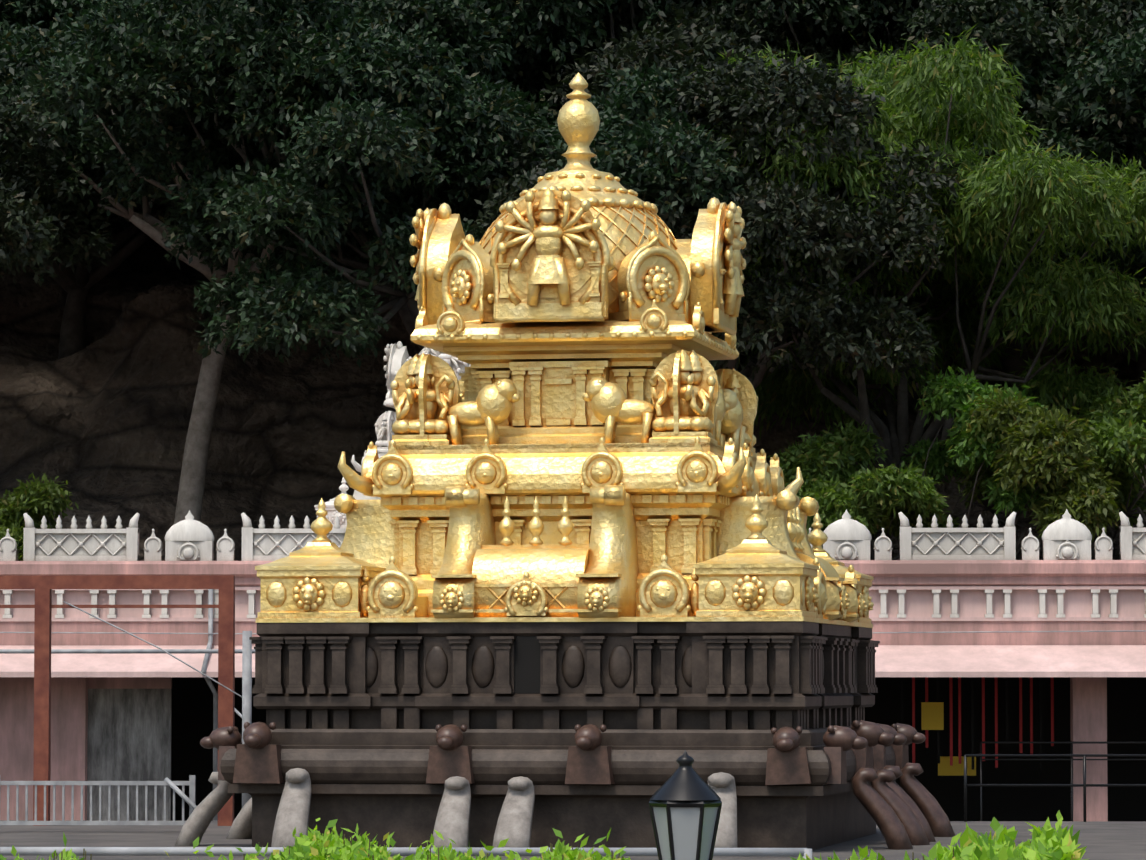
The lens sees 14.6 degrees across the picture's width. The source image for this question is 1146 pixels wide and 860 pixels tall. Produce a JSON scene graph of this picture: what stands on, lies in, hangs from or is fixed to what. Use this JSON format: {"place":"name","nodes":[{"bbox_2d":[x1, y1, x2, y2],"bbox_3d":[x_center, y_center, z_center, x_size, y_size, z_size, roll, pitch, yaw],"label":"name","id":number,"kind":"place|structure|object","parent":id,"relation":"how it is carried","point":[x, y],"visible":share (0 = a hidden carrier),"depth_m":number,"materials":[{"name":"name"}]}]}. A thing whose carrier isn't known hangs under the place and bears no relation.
{"place":"outdoors","nodes":[
{"label":"outdoors","id":0,"kind":"place"},
{"bbox_2d":[87,689,171,820],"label":"door","id":1,"kind":"structure","parent":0,"point":[129,736],"depth_m":80.29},
{"bbox_2d":[0,811,1089,859],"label":"hedge","id":2,"kind":"object","parent":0,"point":[1048,842],"depth_m":19.69,"materials":[{"name":"green plant"}]},
{"bbox_2d":[0,7,1145,560],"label":"hillside rock","id":3,"kind":"object","parent":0,"point":[100,423],"visible":0.1,"depth_m":97.69,"materials":[{"name":"black stone"}]},
{"bbox_2d":[0,472,78,560],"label":"shrub","id":4,"kind":"object","parent":3,"relation":"on","point":[36,501],"visible":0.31,"depth_m":89.40,"materials":[{"name":"green plant"}]},
{"bbox_2d":[0,90,119,285],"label":"tree","id":5,"kind":"object","parent":3,"relation":"on","point":[30,214],"visible":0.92,"depth_m":92.12,"materials":[{"name":"green plant"}]},
{"bbox_2d":[0,0,136,221],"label":"tree","id":6,"kind":"object","parent":3,"relation":"on","point":[87,173],"visible":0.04,"depth_m":98.12,"materials":[{"name":"green plant"}]},
{"bbox_2d":[0,0,323,358],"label":"tree","id":7,"kind":"object","parent":3,"relation":"on","point":[78,284],"visible":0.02,"depth_m":100.64,"materials":[{"name":"green plant"}]},
{"bbox_2d":[21,0,532,276],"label":"tree","id":8,"kind":"object","parent":3,"relation":"on","point":[438,25],"visible":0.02,"depth_m":96.04,"materials":[{"name":"green plant"}]},
{"bbox_2d":[0,0,560,523],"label":"tree","id":9,"kind":"object","parent":3,"relation":"on","point":[156,64],"visible":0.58,"depth_m":90.12,"materials":[{"name":"green plant"}]},
{"bbox_2d":[214,0,741,214],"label":"tree","id":10,"kind":"object","parent":3,"relation":"on","point":[557,12],"visible":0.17,"depth_m":96.03,"materials":[{"name":"green plant"}]},
{"bbox_2d":[444,0,885,131],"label":"foliage","id":11,"kind":"object","parent":3,"relation":"on","point":[657,45],"visible":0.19,"depth_m":95.90,"materials":[{"name":"green plant"}]},
{"bbox_2d":[405,45,971,389],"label":"foliage","id":12,"kind":"object","parent":3,"relation":"on","point":[771,208],"visible":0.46,"depth_m":87.82,"materials":[{"name":"green plant"}]},
{"bbox_2d":[530,0,992,359],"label":"foliage","id":13,"kind":"object","parent":3,"relation":"on","point":[772,35],"depth_m":98.41,"materials":[{"name":"green plant"}]},
{"bbox_2d":[590,0,1037,120],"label":"foliage","id":14,"kind":"object","parent":3,"relation":"on","point":[799,7],"visible":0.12,"depth_m":98.42,"materials":[{"name":"green plant"}]},
{"bbox_2d":[767,418,960,559],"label":"bush","id":15,"kind":"object","parent":3,"relation":"on","point":[821,461],"visible":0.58,"depth_m":87.43,"materials":[{"name":"green plant"}]},
{"bbox_2d":[674,24,1145,476],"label":"foliage","id":16,"kind":"object","parent":3,"relation":"on","point":[993,218],"visible":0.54,"depth_m":90.55,"materials":[{"name":"green plant"}]},
{"bbox_2d":[843,366,1055,527],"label":"foliage","id":17,"kind":"object","parent":3,"relation":"on","point":[934,459],"visible":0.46,"depth_m":88.06,"materials":[{"name":"green plant"}]},
{"bbox_2d":[770,0,1145,397],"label":"foliage","id":18,"kind":"object","parent":3,"relation":"on","point":[1034,36],"visible":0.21,"depth_m":96.56,"materials":[{"name":"green plant"}]},
{"bbox_2d":[870,388,1126,556],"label":"bush","id":19,"kind":"object","parent":3,"relation":"on","point":[1054,445],"visible":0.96,"depth_m":86.53,"materials":[{"name":"green plant"}]},
{"bbox_2d":[885,6,1145,386],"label":"foliage","id":20,"kind":"object","parent":3,"relation":"on","point":[1104,74],"visible":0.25,"depth_m":94.99,"materials":[{"name":"green plant"}]},
{"bbox_2d":[992,0,1138,31],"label":"tree","id":21,"kind":"object","parent":3,"relation":"on","point":[1068,4],"visible":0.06,"depth_m":99.56,"materials":[{"name":"green plant"}]},
{"bbox_2d":[1075,371,1145,541],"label":"foliage","id":22,"kind":"object","parent":3,"relation":"on","point":[1120,429],"visible":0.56,"depth_m":88.75,"materials":[{"name":"green plant"}]},
{"bbox_2d":[0,560,1145,820],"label":"pink building walls","id":23,"kind":"structure","parent":0,"point":[1088,708],"depth_m":79.97,"materials":[{"name":"pink paint"}]},
{"bbox_2d":[314,341,470,527],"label":"white vimana","id":24,"kind":"object","parent":23,"relation":"on","point":[396,357],"visible":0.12,"depth_m":86.09,"materials":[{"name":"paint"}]},
{"bbox_2d":[0,586,1145,676],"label":"pink building trim","id":25,"kind":"structure","parent":23,"relation":"attached to","point":[1010,660],"depth_m":79.58,"materials":[{"name":"pink paint"}]},
{"bbox_2d":[0,509,1145,617],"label":"parapet","id":26,"kind":"structure","parent":23,"relation":"on","point":[1065,537],"depth_m":79.85,"materials":[{"name":"white stone"}]},
{"bbox_2d":[0,589,1145,820],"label":"pink building pipes","id":27,"kind":"object","parent":23,"relation":"attached to","point":[210,633],"visible":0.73,"depth_m":79.82,"materials":[{"name":"metal"}]},
{"bbox_2d":[171,677,1145,820],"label":"dark building interior","id":28,"kind":"object","parent":23,"relation":"in","point":[192,712],"depth_m":84.47,"materials":[{"name":"black"}]},
{"bbox_2d":[912,677,1053,767],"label":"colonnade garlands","id":29,"kind":"object","parent":23,"relation":"on","point":[983,715],"visible":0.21,"depth_m":81.42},
{"bbox_2d":[921,702,975,775],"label":"colonnade boards","id":30,"kind":"object","parent":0,"point":[932,715],"visible":0.86,"depth_m":81.42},
{"bbox_2d":[901,677,1042,769],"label":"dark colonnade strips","id":31,"kind":"object","parent":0,"point":[972,718],"visible":0.56,"depth_m":81.42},
{"label":"ground","id":32,"kind":"structure","parent":0,"visible":0},
{"bbox_2d":[153,13,746,366],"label":"tree","id":33,"kind":"object","parent":32,"relation":"on","point":[415,143],"visible":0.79,"depth_m":88.65,"materials":[{"name":"green plant"}]},
{"bbox_2d":[0,820,1145,859],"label":"terrace platform","id":34,"kind":"structure","parent":32,"relation":"on","point":[1113,840],"depth_m":60.01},
{"bbox_2d":[0,575,234,825],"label":"post frame","id":35,"kind":"object","parent":34,"relation":"on","point":[43,586],"visible":0.96,"depth_m":65.98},
{"bbox_2d":[0,601,254,824],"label":"metal railing","id":36,"kind":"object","parent":34,"relation":"on","point":[246,650],"depth_m":62.95,"materials":[{"name":"grey metal"}]},
{"bbox_2d":[0,847,811,858],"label":"curb","id":37,"kind":"structure","parent":34,"relation":"on","point":[401,851],"depth_m":25.84,"materials":[{"name":"concrete"}]},
{"bbox_2d":[174,768,736,847],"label":"stone posts","id":38,"kind":"object","parent":34,"relation":"on","point":[514,823],"visible":0.42,"depth_m":55.67,"materials":[{"name":"grey stone"}]},
{"bbox_2d":[220,621,895,849],"bbox_3d":[0.076,4.041,59.782,7.760,2.860,7.760,-1,-3,11],"label":"temple base","id":39,"kind":"object","parent":34,"relation":"on","point":[357,712],"visible":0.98,"depth_m":56.35,"materials":[{"name":"black stone"}]},
{"bbox_2d":[514,636,539,693],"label":"vimana niches","id":40,"kind":"object","parent":39,"relation":"in","point":[526,664],"visible":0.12,"depth_m":56.46,"materials":[{"name":"black stone"}]},
{"bbox_2d":[200,720,925,784],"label":"brackets","id":41,"kind":"object","parent":39,"relation":"attached to","point":[258,756],"visible":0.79,"depth_m":55.99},
{"bbox_2d":[255,72,873,627],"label":"golden temple tower","id":42,"kind":"structure","parent":39,"relation":"on","point":[577,442],"depth_m":58.05,"materials":[{"name":"gold metal"}]},
{"bbox_2d":[649,750,721,859],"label":"lamp post","id":43,"kind":"object","parent":34,"relation":"on","point":[685,804],"visible":1,"depth_m":19.13,"materials":[{"name":"black metal"}]},
{"bbox_2d":[851,762,955,849],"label":"leaning stones","id":44,"kind":"object","parent":34,"relation":"on","point":[908,814],"visible":1,"depth_m":58.02,"materials":[{"name":"brown stone"}]},
{"bbox_2d":[964,754,1145,821],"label":"railing","id":45,"kind":"object","parent":34,"relation":"on","point":[1084,785],"visible":0.98,"depth_m":67.78,"materials":[{"name":"black metal"}]},
{"bbox_2d":[980,741,1145,820],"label":"railing","id":46,"kind":"object","parent":32,"relation":"on","point":[1071,743],"visible":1,"depth_m":79.13,"materials":[{"name":"black metal"}]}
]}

